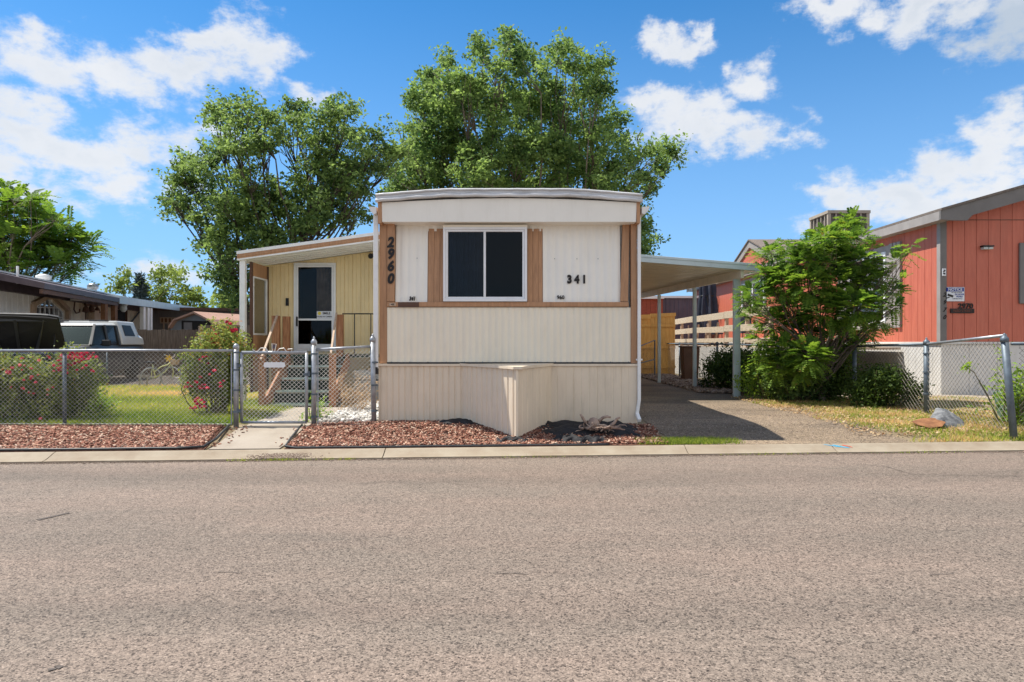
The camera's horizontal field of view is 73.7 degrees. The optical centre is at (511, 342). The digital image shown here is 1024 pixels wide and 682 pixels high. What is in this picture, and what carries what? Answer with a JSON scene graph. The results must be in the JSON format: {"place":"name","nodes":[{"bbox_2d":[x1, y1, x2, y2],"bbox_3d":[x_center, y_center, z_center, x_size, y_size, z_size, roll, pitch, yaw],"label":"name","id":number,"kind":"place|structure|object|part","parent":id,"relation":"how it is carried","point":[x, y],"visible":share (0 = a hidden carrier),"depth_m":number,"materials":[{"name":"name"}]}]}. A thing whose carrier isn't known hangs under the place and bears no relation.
{"place":"outdoors","nodes":[
{"label":"outdoors","id":0,"kind":"place"},
{"bbox_2d":[96,370,249,385],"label":"parking lot","id":1,"kind":"structure","parent":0,"point":[116,379],"depth_m":20.97,"materials":[{"name":"grey asphalt"}]},
{"bbox_2d":[0,313,77,367],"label":"parked car","id":2,"kind":"object","parent":1,"relation":"on","point":[29,330],"visible":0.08,"depth_m":13.38,"materials":[{"name":"black painted metal"},{"name":"glass"},{"name":"chrome"}]},
{"bbox_2d":[0,266,148,371],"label":"white house","id":3,"kind":"structure","parent":1,"relation":"on","point":[19,293],"depth_m":25.73,"materials":[{"name":"white wood"}]},
{"bbox_2d":[35,274,51,279],"bbox_3d":[-19.685,-2.605,28.694,0.728,0.530,0.710,0,0,0],"label":"roof vent","id":4,"kind":"object","parent":3,"relation":"on","point":[45,276],"visible":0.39,"depth_m":28.50,"materials":[{"name":"white metal"}]},
{"bbox_2d":[30,297,70,322],"bbox_3d":[-17.839,-0.976,26.422,0.220,1.719,3.390,0,0,-14],"label":"arched window","id":5,"kind":"structure","parent":3,"relation":"in","point":[42,305],"depth_m":26.30,"materials":[{"name":"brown wood"}]},
{"bbox_2d":[87,283,98,289],"bbox_3d":[-21.108,-2.656,34.385,0.650,0.632,0.634,0,0,0],"label":"roof vent","id":6,"kind":"object","parent":3,"relation":"on","point":[93,286],"visible":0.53,"depth_m":34.22,"materials":[{"name":"white metal"}]},
{"bbox_2d":[118,310,124,320],"bbox_3d":[-19.911,-1.381,34.752,0.378,0.532,1.512,0,0,0],"label":"dark window","id":7,"kind":"structure","parent":3,"relation":"in","point":[121,315],"depth_m":34.87,"materials":[{"name":"black glass"}]},
{"bbox_2d":[118,308,127,321],"bbox_3d":[-19.900,-1.385,34.709,0.120,0.694,1.925,0,0,-14],"label":"window frame","id":8,"kind":"structure","parent":3,"relation":"in","point":[126,313],"depth_m":35.59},
{"bbox_2d":[60,320,143,378],"bbox_3d":[-12.806,0.251,20.201,2.340,1.857,5.540,0,0,-11],"label":"pickup truck","id":9,"kind":"object","parent":1,"relation":"on","point":[96,334],"visible":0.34,"depth_m":20.38,"materials":[{"name":"white metal"}]},
{"bbox_3d":[-12.284,-0.370,21.881,0.107,0.340,0.898,0,0,-11],"label":"topper window","id":10,"kind":"part","parent":9,"relation":"part of","materials":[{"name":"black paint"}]},
{"bbox_2d":[74,294,196,329],"bbox_3d":[-21.931,-0.806,46.562,1.909,3.972,37.238,0,0,-14],"label":"grey canopy","id":11,"kind":"object","parent":1,"relation":"on","point":[146,318],"visible":0.34,"depth_m":33.00,"materials":[{"name":"metal"}]},
{"bbox_2d":[90,352,249,385],"bbox_3d":[-9.701,0.698,18.460,7.620,1.031,0.054,0,0,-4],"label":"chain link fence","id":12,"kind":"object","parent":1,"relation":"on","point":[107,367],"visible":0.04,"depth_m":18.41,"materials":[{"name":"metal"}]},
{"bbox_2d":[113,325,249,375],"bbox_3d":[-11.235,0.281,23.893,5.971,1.797,0.382,0,0,11],"label":"wooden fence","id":13,"kind":"object","parent":1,"relation":"on","point":[164,339],"visible":0.2,"depth_m":24.12,"materials":[{"name":"brown wood"}]},
{"bbox_2d":[149,307,238,329],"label":"grey house","id":14,"kind":"structure","parent":1,"relation":"on","point":[163,318],"depth_m":40.00,"materials":[{"name":"brown wood"}]},
{"bbox_2d":[160,317,175,329],"bbox_3d":[-20.141,-0.941,39.962,0.918,1.042,0.065,0,0,0],"label":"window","id":15,"kind":"structure","parent":14,"relation":"in","point":[163,320],"depth_m":39.93,"materials":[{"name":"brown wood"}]},
{"bbox_2d":[168,311,238,329],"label":"garden shed","id":16,"kind":"structure","parent":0,"point":[193,320],"depth_m":31.00,"materials":[{"name":"brown wood"}]},
{"bbox_2d":[184,322,191,329],"bbox_3d":[-14.687,0.140,30.955,0.378,2.081,0.030,0,0,0],"label":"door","id":17,"kind":"structure","parent":16,"relation":"in","point":[187,325],"depth_m":30.94,"materials":[{"name":"grey wood"}]},
{"bbox_2d":[353,369,378,401],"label":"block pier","id":18,"kind":"structure","parent":0,"point":[367,374],"depth_m":13.56,"materials":[{"name":"concrete"}]},
{"bbox_2d":[0,452,1023,681],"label":"road","id":19,"kind":"structure","parent":0,"point":[780,568],"depth_m":4.13,"materials":[{"name":"grey asphalt"}]},
{"bbox_2d":[37,512,68,519],"bbox_3d":[-3.629,1.376,5.408,0.050,0.001,0.246,0,0,28],"label":"tar smear","id":20,"kind":"object","parent":19,"relation":"on","point":[52,516],"visible":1,"depth_m":5.39},
{"bbox_2d":[48,665,62,670],"bbox_3d":[-1.928,1.376,2.884,0.034,0.001,0.058,0,0,39],"label":"tar smear","id":21,"kind":"object","parent":19,"relation":"on","point":[59,666],"visible":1,"depth_m":2.89},
{"bbox_2d":[0,441,1023,463],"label":"kerb","id":22,"kind":"structure","parent":19,"relation":"on","point":[342,454],"depth_m":8.26,"materials":[{"name":"concrete"}]},
{"bbox_2d":[242,452,322,458],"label":"kerb soil","id":23,"kind":"structure","parent":22,"relation":"on","point":[285,456],"depth_m":8.03,"materials":[{"name":"brown soil"}]},
{"bbox_2d":[0,451,1023,464],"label":"gutter grit","id":24,"kind":"object","parent":19,"relation":"on","point":[502,457],"visible":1,"depth_m":8.11,"materials":[{"name":"grey gravel"}]},
{"bbox_2d":[0,0,1023,307],"label":"sky","id":25,"kind":"structure","parent":0,"point":[795,111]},
{"bbox_2d":[205,374,1023,449],"bbox_3d":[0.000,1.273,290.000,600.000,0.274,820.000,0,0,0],"label":"ground","id":26,"kind":"structure","parent":0,"point":[907,437],"depth_m":9.36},
{"bbox_2d":[0,178,120,284],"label":"long leaf tree","id":27,"kind":"object","parent":26,"relation":"on","point":[50,248],"visible":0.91,"depth_m":30.86,"materials":[{"name":"green plant"}]},
{"bbox_2d":[0,424,225,451],"bbox_3d":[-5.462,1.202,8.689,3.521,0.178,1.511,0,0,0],"label":"wood mulch","id":28,"kind":"object","parent":26,"relation":"on","point":[99,435],"visible":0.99,"depth_m":8.69,"materials":[{"name":"brown wood"}]},
{"bbox_2d":[0,424,230,450],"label":"bed edging","id":29,"kind":"object","parent":28,"relation":"on","point":[113,448],"visible":1,"depth_m":8.08,"materials":[{"name":"plastic"}]},
{"bbox_2d":[0,344,239,427],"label":"chain link fence","id":30,"kind":"object","parent":28,"relation":"on","point":[234,350],"visible":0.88,"depth_m":9.45,"materials":[{"name":"metal"}]},
{"bbox_2d":[237,343,309,423],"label":"garden gate","id":31,"kind":"structure","parent":30,"relation":"attached to","point":[280,364],"depth_m":9.44,"materials":[{"name":"metal"}]},
{"bbox_2d":[128,271,153,300],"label":"spruce tree","id":32,"kind":"object","parent":26,"relation":"on","point":[140,291],"visible":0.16,"depth_m":59.75,"materials":[{"name":"green plant"}]},
{"bbox_2d":[98,259,216,307],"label":"tree","id":33,"kind":"object","parent":26,"relation":"on","point":[194,295],"visible":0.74,"depth_m":61.42,"materials":[{"name":"green plant"}]},
{"bbox_2d":[202,286,249,307],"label":"tree","id":34,"kind":"object","parent":26,"relation":"on","point":[220,304],"visible":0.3,"depth_m":55.56,"materials":[{"name":"green plant"}]},
{"bbox_2d":[209,407,344,449],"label":"walkway","id":35,"kind":"structure","parent":26,"relation":"on","point":[259,436],"depth_m":8.90,"materials":[{"name":"concrete"}]},
{"bbox_2d":[209,424,306,446],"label":"stray chips","id":36,"kind":"object","parent":35,"relation":"on","point":[245,426],"visible":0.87,"depth_m":8.84,"materials":[{"name":"brown wood"}]},
{"bbox_2d":[148,84,420,324],"bbox_3d":[-9.118,-4.524,26.951,10.942,11.825,6.526,0,0,0],"label":"ash tree","id":37,"kind":"object","parent":26,"relation":"on","point":[249,208],"visible":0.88,"depth_m":26.06,"materials":[{"name":"green plant"}]},
{"bbox_2d":[258,313,372,406],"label":"porch steps","id":38,"kind":"structure","parent":26,"relation":"on","point":[274,334],"depth_m":13.14,"materials":[{"name":"brown wood"}]},
{"bbox_2d":[298,394,333,421],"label":"plant","id":39,"kind":"object","parent":26,"relation":"on","point":[309,414],"visible":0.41,"depth_m":9.85,"materials":[{"name":"green plant"}]},
{"bbox_2d":[311,334,377,423],"bbox_3d":[-2.330,0.539,9.512,0.916,1.320,0.087,0,0,-8],"label":"chain link fence","id":40,"kind":"object","parent":26,"relation":"on","point":[315,384],"visible":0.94,"depth_m":9.49,"materials":[{"name":"metal"}]},
{"bbox_2d":[333,367,378,409],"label":"dry weed","id":41,"kind":"object","parent":26,"relation":"on","point":[346,394],"visible":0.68,"depth_m":11.26,"materials":[{"name":"beige plant"}]},
{"bbox_2d":[285,420,668,448],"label":"wood mulch","id":42,"kind":"object","parent":26,"relation":"on","point":[324,433],"visible":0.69,"depth_m":8.84,"materials":[{"name":"brown wood"}]},
{"bbox_2d":[284,424,608,448],"bbox_3d":[-0.866,1.208,8.860,4.135,0.151,1.283,0,0,0],"label":"bed edging","id":43,"kind":"object","parent":42,"relation":"on","point":[291,437],"visible":1,"depth_m":8.36,"materials":[{"name":"plastic"}]},
{"bbox_2d":[435,418,483,425],"bbox_3d":[-0.624,1.117,9.449,1.077,0.113,0.422,0,0,0],"label":"landscape fabric","id":44,"kind":"object","parent":42,"relation":"on","point":[460,420],"visible":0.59,"depth_m":9.37,"materials":[{"name":"black fabric"}]},
{"bbox_2d":[496,436,529,441],"bbox_3d":[0.000,1.240,8.678,0.630,0.077,0.322,0,0,0],"label":"landscape fabric","id":45,"kind":"object","parent":42,"relation":"on","point":[509,438],"visible":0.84,"depth_m":8.65,"materials":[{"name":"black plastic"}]},
{"bbox_2d":[553,434,610,444],"bbox_3d":[0.850,1.232,8.690,0.830,0.099,0.385,0,0,0],"label":"landscape fabric","id":46,"kind":"object","parent":42,"relation":"on","point":[574,438],"visible":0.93,"depth_m":8.66,"materials":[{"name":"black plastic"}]},
{"bbox_2d":[531,420,645,437],"bbox_3d":[1.000,1.171,9.271,1.630,0.175,0.825,0,0,0],"label":"landscape fabric","id":47,"kind":"object","parent":42,"relation":"on","point":[562,427],"visible":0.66,"depth_m":9.10,"materials":[{"name":"black fabric"}]},
{"bbox_2d":[575,414,626,432],"bbox_3d":[1.168,1.086,8.981,0.681,0.287,0.461,0,0,0],"label":"root pile","id":48,"kind":"object","parent":47,"relation":"on","point":[592,423],"visible":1,"depth_m":8.98,"materials":[{"name":"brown wood"}]},
{"bbox_2d":[369,188,649,436],"bbox_3d":[-0.040,-0.400,17.150,3.908,3.461,16.800,0,0,0],"label":"mobile home","id":49,"kind":"object","parent":26,"relation":"on","point":[516,312],"visible":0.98,"depth_m":9.64,"materials":[{"name":"white metal"}]},
{"bbox_2d":[443,225,526,301],"bbox_3d":[-0.378,-1.112,9.675,1.188,1.076,0.190,0,0,0],"label":"window","id":50,"kind":"structure","parent":49,"relation":"in","point":[482,263],"depth_m":9.65,"materials":[{"name":"black glass"}]},
{"bbox_2d":[379,24,697,255],"bbox_3d":[1.075,-8.617,37.855,17.881,20.035,12.830,0,0,0],"label":"maple tree","id":51,"kind":"object","parent":26,"relation":"on","point":[546,101],"visible":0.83,"depth_m":35.02,"materials":[{"name":"green plant"}]},
{"bbox_2d":[641,340,654,375],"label":"metal gate","id":52,"kind":"structure","parent":26,"relation":"on","point":[651,369],"depth_m":22.91,"materials":[{"name":"metal"}]},
{"bbox_2d":[641,313,675,374],"bbox_3d":[4.351,0.060,24.090,3.134,2.240,0.260,0,0,-18],"label":"wooden fence","id":53,"kind":"object","parent":26,"relation":"on","point":[649,327],"visible":0.4,"depth_m":24.42,"materials":[{"name":"wood"}]},
{"bbox_2d":[633,435,742,444],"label":"kerb grass","id":54,"kind":"structure","parent":26,"relation":"on","point":[677,440],"depth_m":8.69,"materials":[{"name":"green plant"}]},
{"bbox_2d":[641,373,756,393],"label":"stone gravel","id":55,"kind":"structure","parent":26,"relation":"on","point":[670,379],"depth_m":18.15,"materials":[{"name":"grey gravel"}]},
{"bbox_2d":[678,346,700,378],"bbox_3d":[5.410,0.645,20.800,0.560,1.070,0.540,0,0,0],"label":"brown bin","id":56,"kind":"object","parent":55,"relation":"on","point":[686,358],"visible":0.62,"depth_m":20.58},
{"bbox_2d":[692,340,760,388],"bbox_3d":[5.497,0.582,17.175,1.852,1.296,2.131,0,0,0],"label":"bush","id":57,"kind":"object","parent":26,"relation":"on","point":[720,365],"visible":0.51,"depth_m":16.79,"materials":[{"name":"green plant"}]},
{"bbox_2d":[728,347,772,392],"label":"bush","id":58,"kind":"object","parent":26,"relation":"on","point":[743,366],"visible":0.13,"depth_m":15.34,"materials":[{"name":"green plant"}]},
{"bbox_2d":[727,350,789,400],"bbox_3d":[5.136,0.610,13.905,1.143,1.217,1.336,0,0,-18],"label":"bush","id":59,"kind":"object","parent":26,"relation":"on","point":[755,366],"visible":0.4,"depth_m":13.95,"materials":[{"name":"green plant"}]},
{"bbox_2d":[675,306,900,377],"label":"side deck","id":60,"kind":"structure","parent":26,"relation":"on","point":[708,329],"depth_m":21.01,"materials":[{"name":"brown wood"}]},
{"bbox_2d":[697,284,718,326],"bbox_3d":[7.420,-1.500,25.900,0.766,3.240,0.766,0,0,22],"label":"closed umbrella","id":61,"kind":"object","parent":60,"relation":"on","point":[707,302],"visible":0.61,"depth_m":25.66,"materials":[{"name":"blue fabric"}]},
{"bbox_2d":[756,350,833,402],"bbox_3d":[5.623,0.643,13.483,1.637,1.164,1.319,0,0,0],"label":"bush","id":62,"kind":"object","parent":26,"relation":"on","point":[799,393],"visible":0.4,"depth_m":13.34,"materials":[{"name":"green plant"}]},
{"bbox_2d":[730,205,926,401],"bbox_3d":[5.965,-0.721,13.161,3.801,4.021,2.599,0,0,0],"label":"feathery tree","id":63,"kind":"object","parent":26,"relation":"on","point":[839,336],"visible":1,"depth_m":12.78,"materials":[{"name":"green plant"}]},
{"bbox_2d":[796,354,868,401],"bbox_3d":[6.274,0.615,13.683,1.849,1.205,1.404,0,0,0],"label":"bush","id":64,"kind":"object","parent":26,"relation":"on","point":[835,391],"visible":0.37,"depth_m":13.29,"materials":[{"name":"green plant"}]},
{"bbox_2d":[667,333,1017,439],"bbox_3d":[5.999,0.600,17.738,0.594,1.444,17.608,0,0,-5],"label":"chain link fence","id":65,"kind":"object","parent":26,"relation":"on","point":[1008,381],"visible":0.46,"depth_m":10.43,"materials":[{"name":"metal"}]},
{"bbox_2d":[731,395,1021,436],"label":"leaf litter","id":66,"kind":"object","parent":26,"relation":"on","point":[844,416],"visible":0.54,"depth_m":10.93,"materials":[{"name":"brown plant"}]},
{"bbox_2d":[741,396,1023,441],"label":"verge weeds","id":67,"kind":"object","parent":26,"relation":"on","point":[962,437],"visible":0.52,"depth_m":10.29,"materials":[{"name":"green plant"}]},
{"bbox_2d":[839,358,934,407],"bbox_3d":[6.593,0.743,12.188,1.530,0.943,1.415,0,0,0],"label":"bush","id":68,"kind":"object","parent":26,"relation":"on","point":[868,388],"visible":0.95,"depth_m":11.94,"materials":[{"name":"green plant"}]},
{"bbox_2d":[837,394,995,410],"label":"concrete slab","id":69,"kind":"structure","parent":26,"relation":"on","point":[980,396],"depth_m":13.46,"materials":[{"name":"beige concrete"}]},
{"bbox_2d":[912,418,945,428],"bbox_3d":[5.881,1.138,9.642,0.423,0.128,0.363,0,0,0],"label":"rock","id":70,"kind":"object","parent":26,"relation":"on","point":[929,423],"visible":0.98,"depth_m":9.59,"materials":[{"name":"brown stone"}]},
{"bbox_2d":[930,408,964,428],"bbox_3d":[6.319,1.099,9.923,0.478,0.273,0.950,0,0,34],"label":"rock","id":71,"kind":"object","parent":26,"relation":"on","point":[948,417],"visible":0.58,"depth_m":9.76,"materials":[{"name":"grey stone"}]},
{"bbox_2d":[960,344,1017,421],"bbox_3d":[6.830,0.562,9.834,1.142,1.236,0.319,0,0,-25],"label":"tall weed","id":72,"kind":"object","parent":26,"relation":"on","point":[967,366],"visible":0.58,"depth_m":9.83,"materials":[{"name":"green plant"}]},
{"bbox_2d":[967,362,1023,424],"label":"plant","id":73,"kind":"object","parent":26,"relation":"on","point":[1019,389],"visible":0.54,"depth_m":9.96,"materials":[{"name":"green plant"}]},
{"bbox_2d":[993,392,1023,418],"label":"green tub","id":74,"kind":"object","parent":26,"relation":"on","point":[999,408],"visible":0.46,"depth_m":10.42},
{"bbox_2d":[1011,342,1023,429],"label":"chain link fence","id":75,"kind":"object","parent":26,"relation":"on","point":[1017,343],"visible":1,"depth_m":9.02,"materials":[{"name":"metal"}]},
{"bbox_2d":[641,296,663,314],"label":"red shed","id":76,"kind":"structure","parent":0,"point":[648,305],"depth_m":31.00,"materials":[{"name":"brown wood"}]},
{"bbox_2d":[663,296,704,344],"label":"storage shed","id":77,"kind":"structure","parent":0,"point":[681,306],"depth_m":32.01,"materials":[{"name":"purple wood"}]},
{"bbox_2d":[704,320,722,345],"bbox_3d":[7.100,-0.351,24.083,0.500,0.943,0.666,0,0,0],"label":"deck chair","id":78,"kind":"object","parent":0,"point":[713,323],"visible":0.34,"depth_m":24.33,"materials":[{"name":"grey fabric"}]},
{"bbox_2d":[740,317,757,343],"bbox_3d":[7.300,-0.351,21.283,0.500,0.943,0.666,0,0,0],"label":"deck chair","id":79,"kind":"object","parent":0,"point":[742,319],"visible":0.17,"depth_m":21.51,"materials":[{"name":"grey fabric"}]},
{"bbox_2d":[639,377,911,444],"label":"driveway","id":80,"kind":"structure","parent":0,"point":[654,394],"depth_m":10.08,"materials":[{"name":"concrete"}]},
{"bbox_2d":[641,255,761,396],"bbox_3d":[3.500,-0.335,19.370,3.420,3.130,10.268,0,0,0],"label":"carport","id":81,"kind":"object","parent":80,"relation":"on","point":[660,275],"visible":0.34,"depth_m":15.31,"materials":[{"name":"metal"}]},
{"bbox_2d":[687,185,1023,394],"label":"red house","id":82,"kind":"structure","parent":0,"point":[965,279],"depth_m":15.00,"materials":[{"name":"red wood"}]},
{"bbox_2d":[741,280,763,308],"bbox_3d":[9.395,-1.795,26.650,0.050,1.150,2.500,0,0,0],"label":"window","id":83,"kind":"structure","parent":82,"relation":"in","point":[752,290],"depth_m":26.61,"materials":[{"name":"white glass"}]},
{"bbox_2d":[809,210,870,245],"bbox_3d":[10.360,-3.465,21.650,1.320,1.190,1.340,0,0,0],"label":"evaporative cooler","id":84,"kind":"object","parent":82,"relation":"on","point":[824,218],"visible":0.32,"depth_m":21.06,"materials":[{"name":"metal"}]},
{"bbox_2d":[849,252,885,323],"bbox_3d":[9.395,-1.380,18.075,0.050,1.800,1.850,0,0,0],"label":"window","id":85,"kind":"structure","parent":82,"relation":"in","point":[883,254],"depth_m":17.59,"materials":[{"name":"white glass"}]},
{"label":"lawn","id":86,"kind":"structure","parent":0,"visible":0},
{"bbox_2d":[0,347,62,421],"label":"rose bush","id":87,"kind":"object","parent":86,"relation":"on","point":[17,384],"visible":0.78,"depth_m":9.87,"materials":[{"name":"green plant"}]},
{"bbox_2d":[36,340,111,418],"bbox_3d":[-6.541,0.593,10.109,0.948,1.244,1.370,0,0,-20],"label":"rose bush","id":88,"kind":"object","parent":86,"relation":"on","point":[76,384],"visible":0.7,"depth_m":10.05,"materials":[{"name":"green plant"}]},
{"bbox_2d":[76,383,121,414],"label":"plant","id":89,"kind":"object","parent":86,"relation":"on","point":[102,403],"visible":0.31,"depth_m":11.02,"materials":[{"name":"green plant"}]},
{"bbox_2d":[137,375,149,384],"bbox_3d":[-9.717,1.020,18.000,0.304,0.321,0.060,0,0,0],"label":"bench","id":90,"kind":"object","parent":86,"relation":"on","point":[145,376],"visible":0.57,"depth_m":17.97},
{"bbox_2d":[0,383,293,425],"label":"lawn grass","id":91,"kind":"structure","parent":86,"relation":"on","point":[155,405],"depth_m":11.15,"materials":[{"name":"green plant"}]},
{"bbox_2d":[140,354,181,385],"bbox_3d":[-9.223,0.764,17.916,1.105,0.932,0.245,0,0,8],"label":"bicycle","id":92,"kind":"object","parent":86,"relation":"on","point":[176,362],"visible":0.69,"depth_m":17.94,"materials":[{"name":"paint"}]},
{"bbox_2d":[175,314,256,413],"bbox_3d":[-4.770,0.374,10.882,1.411,1.681,1.374,0,0,0],"label":"rose bush","id":93,"kind":"object","parent":86,"relation":"on","point":[228,339],"visible":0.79,"depth_m":10.82,"materials":[{"name":"green plant"}]},
{"bbox_2d":[197,405,293,424],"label":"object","id":94,"kind":"structure","parent":86,"relation":"on","point":[263,414],"depth_m":10.91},
{"bbox_2d":[236,232,379,400],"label":"porch addition","id":95,"kind":"structure","parent":86,"relation":"on","point":[310,288],"depth_m":14.30,"materials":[{"name":"yellow wood"}]},
{"bbox_2d":[253,276,266,334],"bbox_3d":[-5.100,-0.723,13.785,0.056,1.155,0.760,0,0,0],"label":"side window","id":96,"kind":"structure","parent":95,"relation":"in","point":[259,284],"depth_m":13.78,"materials":[{"name":"white glass"}]},
{"bbox_2d":[294,263,335,350],"bbox_3d":[-4.124,-0.737,14.420,0.878,1.849,0.360,0,0,0],"label":"door","id":97,"kind":"structure","parent":95,"relation":"in","point":[318,280],"depth_m":14.30,"materials":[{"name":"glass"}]},
{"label":"gravel patch","id":98,"kind":"structure","parent":0,"visible":0},
{"bbox_2d":[319,400,378,422],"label":"white pebbles","id":99,"kind":"object","parent":98,"relation":"on","point":[350,416],"visible":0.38,"depth_m":10.15,"materials":[{"name":"white gravel"}]}
]}

